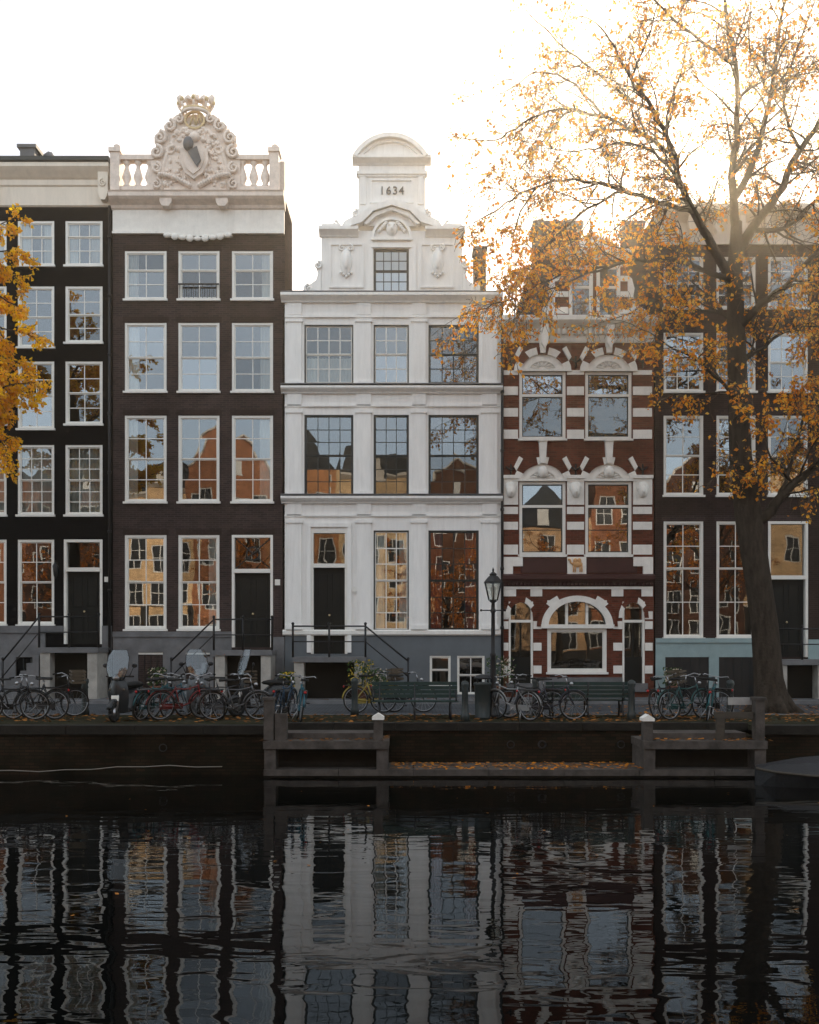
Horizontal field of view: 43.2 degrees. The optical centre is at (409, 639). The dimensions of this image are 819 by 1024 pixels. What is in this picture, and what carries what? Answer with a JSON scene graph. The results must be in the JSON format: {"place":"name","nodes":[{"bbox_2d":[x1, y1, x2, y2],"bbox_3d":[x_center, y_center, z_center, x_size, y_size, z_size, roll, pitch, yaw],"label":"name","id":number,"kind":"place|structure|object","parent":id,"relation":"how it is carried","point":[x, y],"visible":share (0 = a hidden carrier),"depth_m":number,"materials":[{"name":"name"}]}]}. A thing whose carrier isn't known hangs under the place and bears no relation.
{"place":"outdoors","nodes":[
{"label":"outdoors","id":0,"kind":"place"},
{"bbox_2d":[0,775,818,1023],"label":"canal water","id":1,"kind":"structure","parent":0,"point":[615,901],"depth_m":11.68,"materials":[{"name":"black liquid"}]},
{"bbox_2d":[0,696,818,915],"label":"fallen leaves","id":2,"kind":"object","parent":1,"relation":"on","point":[477,763],"visible":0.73,"depth_m":24.09,"materials":[{"name":"orange plant"}]},
{"bbox_2d":[755,756,818,787],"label":"covered rowing boat","id":3,"kind":"object","parent":1,"relation":"on","point":[800,772],"visible":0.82,"depth_m":20.67,"materials":[{"name":"grey fabric"}]},
{"bbox_2d":[0,714,818,729],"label":"quay paving","id":4,"kind":"structure","parent":0,"point":[102,719],"depth_m":24.67,"materials":[{"name":"stone"}]},
{"bbox_2d":[0,674,49,719],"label":"bicycle","id":5,"kind":"object","parent":4,"relation":"on","point":[8,706],"visible":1,"depth_m":24.40,"materials":[{"name":"black metal"}]},
{"bbox_2d":[0,674,70,719],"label":"bicycle","id":6,"kind":"object","parent":4,"relation":"on","point":[54,704],"visible":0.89,"depth_m":24.68,"materials":[{"name":"black metal"}]},
{"bbox_2d":[13,670,88,717],"bbox_3d":[-8.762,1.329,25.344,1.795,1.144,0.640,0,5,-29],"label":"bicycle","id":7,"kind":"object","parent":4,"relation":"on","point":[77,676],"visible":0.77,"depth_m":25.48,"materials":[{"name":"black metal"}]},
{"bbox_2d":[103,650,146,722],"bbox_3d":[-6.655,1.061,24.317,0.860,1.661,1.864,0,0,10],"label":"motor scooter","id":8,"kind":"object","parent":4,"relation":"on","point":[122,694],"visible":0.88,"depth_m":23.84,"materials":[{"name":"black metal"}]},
{"bbox_2d":[132,673,176,720],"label":"bicycle","id":9,"kind":"object","parent":4,"relation":"on","point":[143,706],"visible":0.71,"depth_m":24.51,"materials":[{"name":"metal"}]},
{"bbox_2d":[145,673,216,719],"bbox_3d":[-5.417,1.365,24.630,1.795,1.075,0.640,0,8,-34],"label":"bicycle","id":10,"kind":"object","parent":4,"relation":"on","point":[175,705],"visible":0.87,"depth_m":24.51,"materials":[{"name":"metal"}]},
{"bbox_2d":[179,649,212,714],"bbox_3d":[-5.423,1.061,26.017,0.860,1.661,1.864,0,0,-21],"label":"motor scooter","id":11,"kind":"object","parent":4,"relation":"on","point":[189,683],"visible":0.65,"depth_m":25.55,"materials":[{"name":"black metal"}]},
{"bbox_2d":[197,674,270,719],"bbox_3d":[-4.097,1.366,24.324,1.795,1.075,0.640,0,8,-3],"label":"bicycle","id":12,"kind":"object","parent":4,"relation":"on","point":[232,706],"visible":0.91,"depth_m":24.32,"materials":[{"name":"metal"}]},
{"bbox_2d":[225,649,294,716],"bbox_3d":[-3.715,1.061,25.809,1.864,1.661,0.860,0,0,-31],"label":"motor scooter","id":13,"kind":"object","parent":4,"relation":"on","point":[271,684],"visible":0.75,"depth_m":25.67,"materials":[{"name":"black plastic"}]},
{"bbox_2d":[272,674,300,716],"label":"bicycle","id":14,"kind":"object","parent":4,"relation":"on","point":[282,705],"visible":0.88,"depth_m":24.65,"materials":[{"name":"metal"}]},
{"bbox_2d":[371,682,457,719],"bbox_3d":[0.125,1.457,24.777,2.060,0.897,0.682,0,0,0],"label":"park bench","id":15,"kind":"object","parent":4,"relation":"on","point":[415,693],"visible":0.94,"depth_m":24.99,"materials":[{"name":"green paint"}]},
{"bbox_2d":[474,674,491,718],"bbox_3d":[1.761,1.357,24.900,0.432,1.074,0.432,0,0,0],"label":"litter bin","id":16,"kind":"object","parent":4,"relation":"on","point":[482,698],"visible":0.99,"depth_m":24.74,"materials":[{"name":"black metal"}]},
{"bbox_2d":[480,568,505,718],"bbox_3d":[2.028,0.070,25.100,0.488,3.660,0.476,0,0,42],"label":"street lamp","id":17,"kind":"object","parent":4,"relation":"on","point":[492,578],"visible":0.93,"depth_m":25.04,"materials":[{"name":"black metal"}]},
{"bbox_2d":[491,674,541,720],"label":"bicycle","id":18,"kind":"object","parent":4,"relation":"on","point":[520,707],"visible":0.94,"depth_m":24.27,"materials":[{"name":"metal"}]},
{"bbox_2d":[499,674,567,718],"bbox_3d":[2.940,1.361,25.001,1.795,1.075,0.640,0,-1,20],"label":"bicycle","id":19,"kind":"object","parent":4,"relation":"on","point":[559,692],"visible":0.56,"depth_m":24.93,"materials":[{"name":"metal"}]},
{"bbox_2d":[514,674,587,719],"bbox_3d":[3.341,1.361,24.385,1.795,1.075,0.640,0,1,-9],"label":"bicycle","id":20,"kind":"object","parent":4,"relation":"on","point":[547,706],"visible":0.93,"depth_m":24.40,"materials":[{"name":"metal"}]},
{"bbox_2d":[544,682,627,718],"bbox_3d":[4.311,1.457,25.223,2.060,0.897,0.682,0,0,0],"label":"park bench","id":21,"kind":"object","parent":4,"relation":"on","point":[623,694],"visible":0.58,"depth_m":24.98,"materials":[{"name":"green paint"}]},
{"bbox_2d":[646,673,680,719],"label":"bicycle","id":22,"kind":"object","parent":4,"relation":"on","point":[655,705],"visible":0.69,"depth_m":24.84,"materials":[{"name":"metal"}]},
{"bbox_2d":[657,674,712,719],"bbox_3d":[6.588,1.363,24.733,1.795,1.075,0.640,0,-5,-29],"label":"bicycle","id":23,"kind":"object","parent":4,"relation":"on","point":[679,706],"visible":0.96,"depth_m":24.64,"materials":[{"name":"metal"}]},
{"bbox_2d":[666,670,733,718],"bbox_3d":[7.066,1.327,25.158,1.795,1.144,0.640,0,4,42],"label":"bicycle","id":24,"kind":"object","parent":4,"relation":"on","point":[687,692],"visible":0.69,"depth_m":25.28,"materials":[{"name":"metal"}]},
{"bbox_2d":[0,0,818,314],"label":"sky","id":25,"kind":"structure","parent":0,"point":[314,80],"materials":[{"name":"white"}]},
{"bbox_2d":[1,704,818,713],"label":"road","id":26,"kind":"structure","parent":0,"point":[326,709],"depth_m":28.28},
{"bbox_2d":[0,203,54,483],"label":"yellow elm tree","id":27,"kind":"object","parent":26,"relation":"on","point":[9,400],"visible":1,"depth_m":26.80,"materials":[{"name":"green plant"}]},
{"bbox_2d":[342,668,405,712],"bbox_3d":[-0.931,1.334,27.057,1.795,1.144,0.640,0,-7,-23],"label":"bicycle","id":28,"kind":"object","parent":26,"relation":"on","point":[394,671],"visible":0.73,"depth_m":27.00,"materials":[{"name":"metal"}]},
{"bbox_2d":[427,0,818,713],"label":"autumn elm tree","id":29,"kind":"object","parent":26,"relation":"on","point":[751,518],"visible":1,"depth_m":27.12,"materials":[{"name":"orange plant"}]},
{"bbox_2d":[3,697,818,703],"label":"pavement","id":30,"kind":"structure","parent":0,"point":[638,700],"depth_m":30.70,"materials":[{"name":"brick"}]},
{"bbox_2d":[2,647,108,698],"bbox_3d":[-11.042,1.027,32.345,2.958,1.587,1.190,0,0,0],"label":"stoop","id":31,"kind":"object","parent":30,"relation":"on","point":[50,661],"visible":0.69,"depth_m":31.86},
{"bbox_2d":[1,613,99,691],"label":"railing","id":32,"kind":"object","parent":31,"relation":"on","point":[19,640],"visible":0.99,"depth_m":31.81,"materials":[{"name":"black metal"}]},
{"bbox_2d":[0,626,111,696],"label":"stone base","id":33,"kind":"object","parent":30,"relation":"on","point":[10,636],"visible":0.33,"depth_m":32.94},
{"bbox_2d":[112,632,283,696],"bbox_3d":[-6.719,0.796,32.960,5.458,2.125,0.120,0,0,0],"label":"stone base","id":34,"kind":"object","parent":30,"relation":"on","point":[167,645],"visible":0.62,"depth_m":32.94,"materials":[{"name":"grey stone"}]},
{"bbox_2d":[174,650,276,698],"bbox_3d":[-5.781,1.068,32.345,3.104,1.503,1.190,0,0,0],"label":"stoop","id":35,"kind":"object","parent":30,"relation":"on","point":[225,662],"visible":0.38,"depth_m":31.80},
{"bbox_2d":[170,615,273,686],"bbox_3d":[-5.781,0.421,31.830,3.201,2.358,0.097,0,0,0],"label":"railing","id":36,"kind":"object","parent":35,"relation":"on","point":[214,634],"visible":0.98,"depth_m":31.80,"materials":[{"name":"black metal"}]},
{"bbox_2d":[293,656,396,698],"bbox_3d":[-1.812,1.173,32.320,3.542,1.295,1.240,0,0,0],"label":"stoop","id":37,"kind":"object","parent":30,"relation":"on","point":[330,673],"visible":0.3,"depth_m":32.20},
{"bbox_2d":[291,622,409,689],"bbox_3d":[-1.812,0.525,31.780,3.638,2.149,0.097,0,0,0],"label":"railing","id":38,"kind":"object","parent":37,"relation":"on","point":[364,641],"visible":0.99,"depth_m":31.76,"materials":[{"name":"black metal"}]},
{"bbox_2d":[284,636,500,696],"bbox_3d":[-0.562,0.817,33.150,6.958,2.167,0.300,0,0,0],"label":"basement","id":39,"kind":"object","parent":30,"relation":"on","point":[418,651],"visible":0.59,"depth_m":33.00,"materials":[{"name":"grey paint"}]},
{"bbox_2d":[533,677,622,696],"bbox_3d":[5.364,1.525,32.970,2.833,0.667,0.100,0,0,0],"label":"stone base","id":40,"kind":"object","parent":30,"relation":"on","point":[592,679],"visible":0.36,"depth_m":32.92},
{"bbox_2d":[655,638,818,696],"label":"plaster base","id":41,"kind":"object","parent":30,"relation":"on","point":[713,649],"visible":0.51,"depth_m":32.94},
{"bbox_2d":[782,659,818,698],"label":"stoop","id":42,"kind":"object","parent":30,"relation":"on","point":[801,678],"visible":0.56,"depth_m":32.25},
{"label":"ground","id":43,"kind":"structure","parent":0,"visible":0},
{"bbox_2d":[0,207,112,680],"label":"walls","id":44,"kind":"structure","parent":43,"relation":"on","point":[59,528],"depth_m":33.00,"materials":[{"name":"brick"}]},
{"bbox_2d":[0,225,99,621],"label":"interior","id":45,"kind":"object","parent":44,"relation":"attached to","point":[84,555],"depth_m":33.95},
{"bbox_2d":[0,221,102,623],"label":"window frames","id":46,"kind":"structure","parent":44,"relation":"attached to","point":[66,401],"depth_m":33.01,"materials":[{"name":"wood"}]},
{"bbox_2d":[0,225,99,511],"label":"curtains","id":47,"kind":"object","parent":46,"relation":"attached to","point":[74,453],"visible":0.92,"depth_m":33.23,"materials":[{"name":"fabric"}]},
{"bbox_2d":[0,224,99,622],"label":"sashes","id":48,"kind":"object","parent":46,"relation":"attached to","point":[84,315],"visible":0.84,"depth_m":33.08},
{"bbox_2d":[0,264,103,625],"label":"sills","id":49,"kind":"structure","parent":44,"relation":"attached to","point":[64,424],"depth_m":32.91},
{"bbox_2d":[0,162,110,206],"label":"cornice","id":50,"kind":"structure","parent":44,"relation":"attached to","point":[54,184],"depth_m":32.90,"materials":[{"name":"beige paint"}]},
{"bbox_2d":[0,156,109,163],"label":"gutter","id":51,"kind":"object","parent":50,"relation":"on","point":[54,158],"visible":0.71,"depth_m":32.52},
{"bbox_2d":[64,539,102,643],"bbox_3d":[-10.406,-1.538,33.070,1.229,3.333,0.260,0,0,0],"label":"door frame","id":52,"kind":"object","parent":44,"relation":"attached to","point":[67,569],"visible":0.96,"depth_m":32.98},
{"bbox_2d":[68,572,99,643],"bbox_3d":[-10.406,-1.027,33.140,1.062,2.312,0.160,0,0,0],"label":"door leaf","id":53,"kind":"object","parent":52,"relation":"in","point":[83,593],"visible":0.98,"depth_m":33.14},
{"bbox_2d":[113,204,291,696],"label":"walls","id":54,"kind":"structure","parent":43,"relation":"on","point":[225,516],"depth_m":33.00,"materials":[{"name":"brown brick"}]},
{"bbox_2d":[108,190,285,211],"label":"cornice","id":55,"kind":"structure","parent":54,"relation":"attached to","point":[197,199],"depth_m":32.63,"materials":[{"name":"stone"}]},
{"bbox_2d":[108,205,110,688],"bbox_3d":[-9.542,-6.058,32.900,0.111,15.500,0.111,0,0,-23],"label":"drainpipe","id":56,"kind":"object","parent":55,"relation":"attached to","point":[109,438],"visible":0.95,"depth_m":32.86,"materials":[{"name":"black metal"}]},
{"bbox_2d":[151,113,238,189],"bbox_3d":[-6.771,-15.402,32.448,2.766,2.445,0.575,0,0,0],"label":"crest relief","id":57,"kind":"object","parent":55,"relation":"on","point":[194,163],"visible":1,"depth_m":32.57},
{"bbox_2d":[177,94,214,128],"bbox_3d":[-6.771,-16.696,32.800,1.233,1.183,0.960,0,0,0],"label":"crown","id":58,"kind":"object","parent":57,"relation":"on","point":[196,107],"visible":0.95,"depth_m":32.58,"materials":[{"name":"stone"}]},
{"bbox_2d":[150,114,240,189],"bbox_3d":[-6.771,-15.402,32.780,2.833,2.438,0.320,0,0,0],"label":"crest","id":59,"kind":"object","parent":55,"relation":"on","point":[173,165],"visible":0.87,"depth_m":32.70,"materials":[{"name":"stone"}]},
{"bbox_2d":[112,210,284,237],"bbox_3d":[-6.719,-13.256,32.930,5.471,0.854,0.180,0,0,0],"label":"frieze","id":60,"kind":"object","parent":54,"relation":"attached to","point":[194,223],"visible":1,"depth_m":32.92,"materials":[{"name":"white paint"}]},
{"bbox_2d":[123,298,273,630],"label":"sills","id":61,"kind":"structure","parent":54,"relation":"attached to","point":[198,299],"depth_m":32.91,"materials":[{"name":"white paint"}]},
{"bbox_2d":[125,251,272,628],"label":"window frames","id":62,"kind":"structure","parent":54,"relation":"attached to","point":[165,419],"depth_m":33.01,"materials":[{"name":"wood"}]},
{"bbox_2d":[128,254,270,626],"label":"sashes","id":63,"kind":"object","parent":62,"relation":"attached to","point":[199,459],"visible":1,"depth_m":33.08,"materials":[{"name":"wood"}]},
{"bbox_2d":[129,255,269,625],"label":"curtains","id":64,"kind":"object","parent":62,"relation":"attached to","point":[134,351],"visible":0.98,"depth_m":33.15,"materials":[{"name":"fabric"}]},
{"bbox_2d":[123,245,274,534],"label":"brick lintels","id":65,"kind":"object","parent":54,"relation":"attached to","point":[198,412],"visible":1,"depth_m":32.99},
{"bbox_2d":[129,255,269,625],"bbox_3d":[-6.719,-6.121,33.950,5.455,16.042,0.001,0,0,0],"label":"interior","id":66,"kind":"object","parent":54,"relation":"attached to","point":[155,490],"visible":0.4,"depth_m":33.95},
{"bbox_2d":[232,535,272,646],"bbox_3d":[-5.010,-1.558,33.070,1.312,3.583,0.260,0,0,0],"label":"door frame","id":67,"kind":"object","parent":54,"relation":"attached to","point":[234,570],"visible":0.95,"depth_m":32.98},
{"bbox_2d":[235,573,269,646],"bbox_3d":[-5.010,-0.954,33.140,1.146,2.375,0.160,0,0,0],"label":"door leaf","id":68,"kind":"object","parent":67,"relation":"in","point":[252,595],"visible":1,"depth_m":33.14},
{"bbox_2d":[283,303,500,629],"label":"walls","id":69,"kind":"structure","parent":43,"relation":"on","point":[432,523],"depth_m":33.00,"materials":[{"name":"white paint"}]},
{"bbox_2d":[307,523,350,653],"bbox_3d":[-2.562,-1.642,33.062,1.417,4.167,0.275,0,0,0],"label":"door frame","id":70,"kind":"object","parent":69,"relation":"attached to","point":[311,565],"visible":1,"depth_m":32.93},
{"bbox_2d":[314,568,344,653],"bbox_3d":[-2.562,-0.933,33.140,1.000,2.750,0.160,0,0,0],"label":"door leaf","id":71,"kind":"object","parent":70,"relation":"in","point":[329,594],"visible":1,"depth_m":33.14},
{"bbox_2d":[280,292,502,635],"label":"cornice","id":72,"kind":"structure","parent":69,"relation":"attached to","point":[374,297],"depth_m":32.84,"materials":[{"name":"white paint"}]},
{"bbox_2d":[321,143,461,289],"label":"gable","id":73,"kind":"structure","parent":72,"relation":"on","point":[354,278],"depth_m":33.00,"materials":[{"name":"white paint"}]},
{"bbox_2d":[303,208,479,289],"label":"scrolls","id":74,"kind":"object","parent":73,"relation":"attached to","point":[316,284],"visible":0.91,"depth_m":32.96,"materials":[{"name":"white paint"}]},
{"bbox_2d":[319,132,464,247],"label":"gable cornice","id":75,"kind":"structure","parent":73,"relation":"attached to","point":[416,217],"depth_m":32.82,"materials":[{"name":"stone"}]},
{"bbox_2d":[329,176,454,287],"bbox_3d":[-0.562,-13.079,32.925,4.000,3.708,0.389,0,0,0],"label":"gable ornament","id":76,"kind":"object","parent":73,"relation":"attached to","point":[391,230],"visible":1,"depth_m":32.95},
{"bbox_2d":[280,290,502,494],"bbox_3d":[-0.562,-7.831,32.865,7.042,6.458,0.270,0,0,0],"label":"lead flashing","id":77,"kind":"object","parent":72,"relation":"attached to","point":[390,383],"visible":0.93,"depth_m":32.73,"materials":[{"name":"metal"}]},
{"bbox_2d":[500,302,503,685],"bbox_3d":[2.948,-4.527,32.880,0.111,12.438,0.111,0,0,23],"label":"drainpipe","id":78,"kind":"object","parent":72,"relation":"attached to","point":[502,514],"visible":0.85,"depth_m":32.85,"materials":[{"name":"black metal"}]},
{"bbox_2d":[284,315,498,516],"bbox_3d":[-0.562,-7.142,32.968,6.833,6.417,0.085,0,0,0],"label":"frieze","id":79,"kind":"object","parent":69,"relation":"attached to","point":[378,515],"visible":0.91,"depth_m":32.93,"materials":[{"name":"white paint"}]},
{"bbox_2d":[286,239,498,628],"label":"pilasters","id":80,"kind":"object","parent":69,"relation":"attached to","point":[363,473],"visible":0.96,"depth_m":32.91,"materials":[{"name":"white paint"}]},
{"bbox_2d":[307,328,481,691],"bbox_3d":[-0.562,-4.423,33.950,6.934,12.647,0.001,0,0,0],"label":"interior","id":81,"kind":"object","parent":69,"relation":"attached to","point":[329,548],"depth_m":33.95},
{"bbox_2d":[304,249,484,693],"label":"window frames","id":82,"kind":"structure","parent":69,"relation":"attached to","point":[429,531],"depth_m":33.01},
{"bbox_2d":[307,358,475,627],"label":"curtains","id":83,"kind":"object","parent":82,"relation":"attached to","point":[436,568],"visible":0.82,"depth_m":33.15,"materials":[{"name":"fabric"}]},
{"bbox_2d":[306,251,482,692],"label":"sashes","id":84,"kind":"object","parent":82,"relation":"in","point":[391,271],"visible":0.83,"depth_m":33.06,"materials":[{"name":"wood"}]},
{"bbox_2d":[0,730,818,774],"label":"wall","id":85,"kind":"structure","parent":43,"relation":"on","point":[237,754],"depth_m":22.60,"materials":[{"name":"brick"}]},
{"bbox_2d":[0,722,818,734],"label":"coping","id":86,"kind":"object","parent":85,"relation":"on","point":[230,729],"visible":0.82,"depth_m":23.25,"materials":[{"name":"stone"}]},
{"bbox_2d":[262,697,767,777],"bbox_3d":[2.235,3.062,22.640,10.752,3.676,1.320,0,0,0],"label":"canal landing","id":87,"kind":"object","parent":43,"relation":"on","point":[345,756],"visible":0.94,"depth_m":22.06,"materials":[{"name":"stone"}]},
{"bbox_2d":[504,343,653,696],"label":"walls","id":88,"kind":"structure","parent":43,"relation":"on","point":[577,451],"depth_m":33.00,"materials":[{"name":"red brick"}]},
{"bbox_2d":[514,328,637,625],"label":"arch heads","id":89,"kind":"object","parent":88,"relation":"attached to","point":[608,467],"visible":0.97,"depth_m":32.91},
{"bbox_2d":[511,376,641,667],"bbox_3d":[5.375,-4.069,33.950,4.809,11.938,0.001,0,0,0],"label":"interior","id":90,"kind":"object","parent":88,"relation":"attached to","point":[542,416],"depth_m":33.95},
{"bbox_2d":[509,265,644,682],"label":"window frames","id":91,"kind":"structure","parent":88,"relation":"attached to","point":[563,483],"depth_m":33.01,"materials":[{"name":"wood"}]},
{"bbox_2d":[522,268,627,669],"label":"sashes","id":92,"kind":"object","parent":91,"relation":"in","point":[588,287],"visible":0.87,"depth_m":33.08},
{"bbox_2d":[505,481,648,497],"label":"stone heads","id":93,"kind":"object","parent":88,"relation":"attached to","point":[576,488],"visible":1,"depth_m":32.83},
{"bbox_2d":[503,263,652,672],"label":"stone bands","id":94,"kind":"object","parent":88,"relation":"attached to","point":[646,563],"visible":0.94,"depth_m":32.95,"materials":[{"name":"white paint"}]},
{"bbox_2d":[503,574,654,585],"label":"shop cornice","id":95,"kind":"structure","parent":88,"relation":"attached to","point":[578,579],"depth_m":32.74,"materials":[{"name":"red paint"}]},
{"bbox_2d":[521,558,636,572],"bbox_3d":[5.396,-2.371,32.980,3.708,0.458,0.080,0,0,0],"label":"sign band","id":96,"kind":"object","parent":88,"relation":"attached to","point":[593,565],"visible":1,"depth_m":32.94,"materials":[{"name":"red paint"}]},
{"bbox_2d":[502,315,657,348],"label":"cornice","id":97,"kind":"structure","parent":88,"relation":"attached to","point":[569,321],"depth_m":32.76,"materials":[{"name":"white paint"}]},
{"bbox_2d":[546,260,627,314],"bbox_3d":[5.812,-11.204,34.550,2.333,2.042,2.900,0,0,0],"label":"dormer","id":98,"kind":"object","parent":97,"relation":"on","point":[580,306],"visible":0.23,"depth_m":33.60,"materials":[{"name":"white brick"}]},
{"bbox_2d":[517,284,645,314],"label":"roof","id":99,"kind":"structure","parent":88,"relation":"on","point":[636,286],"depth_m":34.59,"materials":[{"name":"metal"}]},
{"bbox_2d":[529,219,583,283],"bbox_3d":[5.198,-13.162,36.700,1.771,3.458,1.200,0,0,0],"label":"chimney","id":100,"kind":"object","parent":99,"relation":"on","point":[541,231],"visible":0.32,"depth_m":36.20,"materials":[{"name":"brick"}]},
{"bbox_2d":[628,215,818,696],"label":"walls","id":101,"kind":"structure","parent":43,"relation":"on","point":[709,506],"depth_m":33.00,"materials":[{"name":"brick"}]},
{"bbox_2d":[665,657,753,695],"bbox_3d":[9.625,1.173,32.995,2.958,1.254,0.001,0,0,0],"label":"basement glass","id":102,"kind":"object","parent":101,"relation":"attached to","point":[704,664],"visible":0.6,"depth_m":32.99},
{"bbox_2d":[666,261,803,634],"bbox_3d":[13.427,-5.882,33.950,11.164,15.563,0.001,0,0,0],"label":"interior","id":103,"kind":"object","parent":101,"relation":"attached to","point":[786,549],"visible":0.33,"depth_m":33.95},
{"bbox_2d":[664,257,807,696],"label":"window frames","id":104,"kind":"structure","parent":101,"relation":"attached to","point":[717,522],"depth_m":33.01,"materials":[{"name":"wood"}]},
{"bbox_2d":[666,260,804,635],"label":"sashes","id":105,"kind":"object","parent":104,"relation":"in","point":[682,568],"visible":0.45,"depth_m":33.08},
{"bbox_2d":[662,251,809,520],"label":"brick lintels","id":106,"kind":"object","parent":101,"relation":"attached to","point":[724,517],"visible":0.56,"depth_m":32.99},
{"bbox_2d":[654,203,818,234],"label":"cornice","id":107,"kind":"structure","parent":101,"relation":"attached to","point":[684,217],"depth_m":32.68,"materials":[{"name":"beige paint"}]},
{"bbox_2d":[655,223,818,244],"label":"frieze","id":108,"kind":"object","parent":101,"relation":"attached to","point":[720,237],"depth_m":32.92,"materials":[{"name":"beige paint"}]},
{"bbox_2d":[768,521,807,656],"bbox_3d":[12.073,-1.621,33.070,1.271,4.333,0.260,0,0,0],"label":"door frame","id":109,"kind":"object","parent":101,"relation":"attached to","point":[804,576],"visible":0.71,"depth_m":32.98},
{"bbox_2d":[772,580,803,656],"bbox_3d":[12.073,-0.694,33.140,1.104,2.479,0.160,0,0,0],"label":"door leaf","id":110,"kind":"object","parent":109,"relation":"in","point":[789,598],"visible":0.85,"depth_m":33.14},
{"bbox_3d":[-6.719,-12.376,39.000,5.455,3.552,12.000,0,0,0],"label":"roof","id":111,"kind":"object","parent":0,"visible":0},
{"bbox_2d":[108,144,291,220],"bbox_3d":[-6.739,-14.959,33.875,5.480,1.573,2.650,0,0,0],"label":"balustrade","id":112,"kind":"object","parent":111,"relation":"on","point":[276,177],"visible":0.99,"depth_m":32.69,"materials":[{"name":"stone"}]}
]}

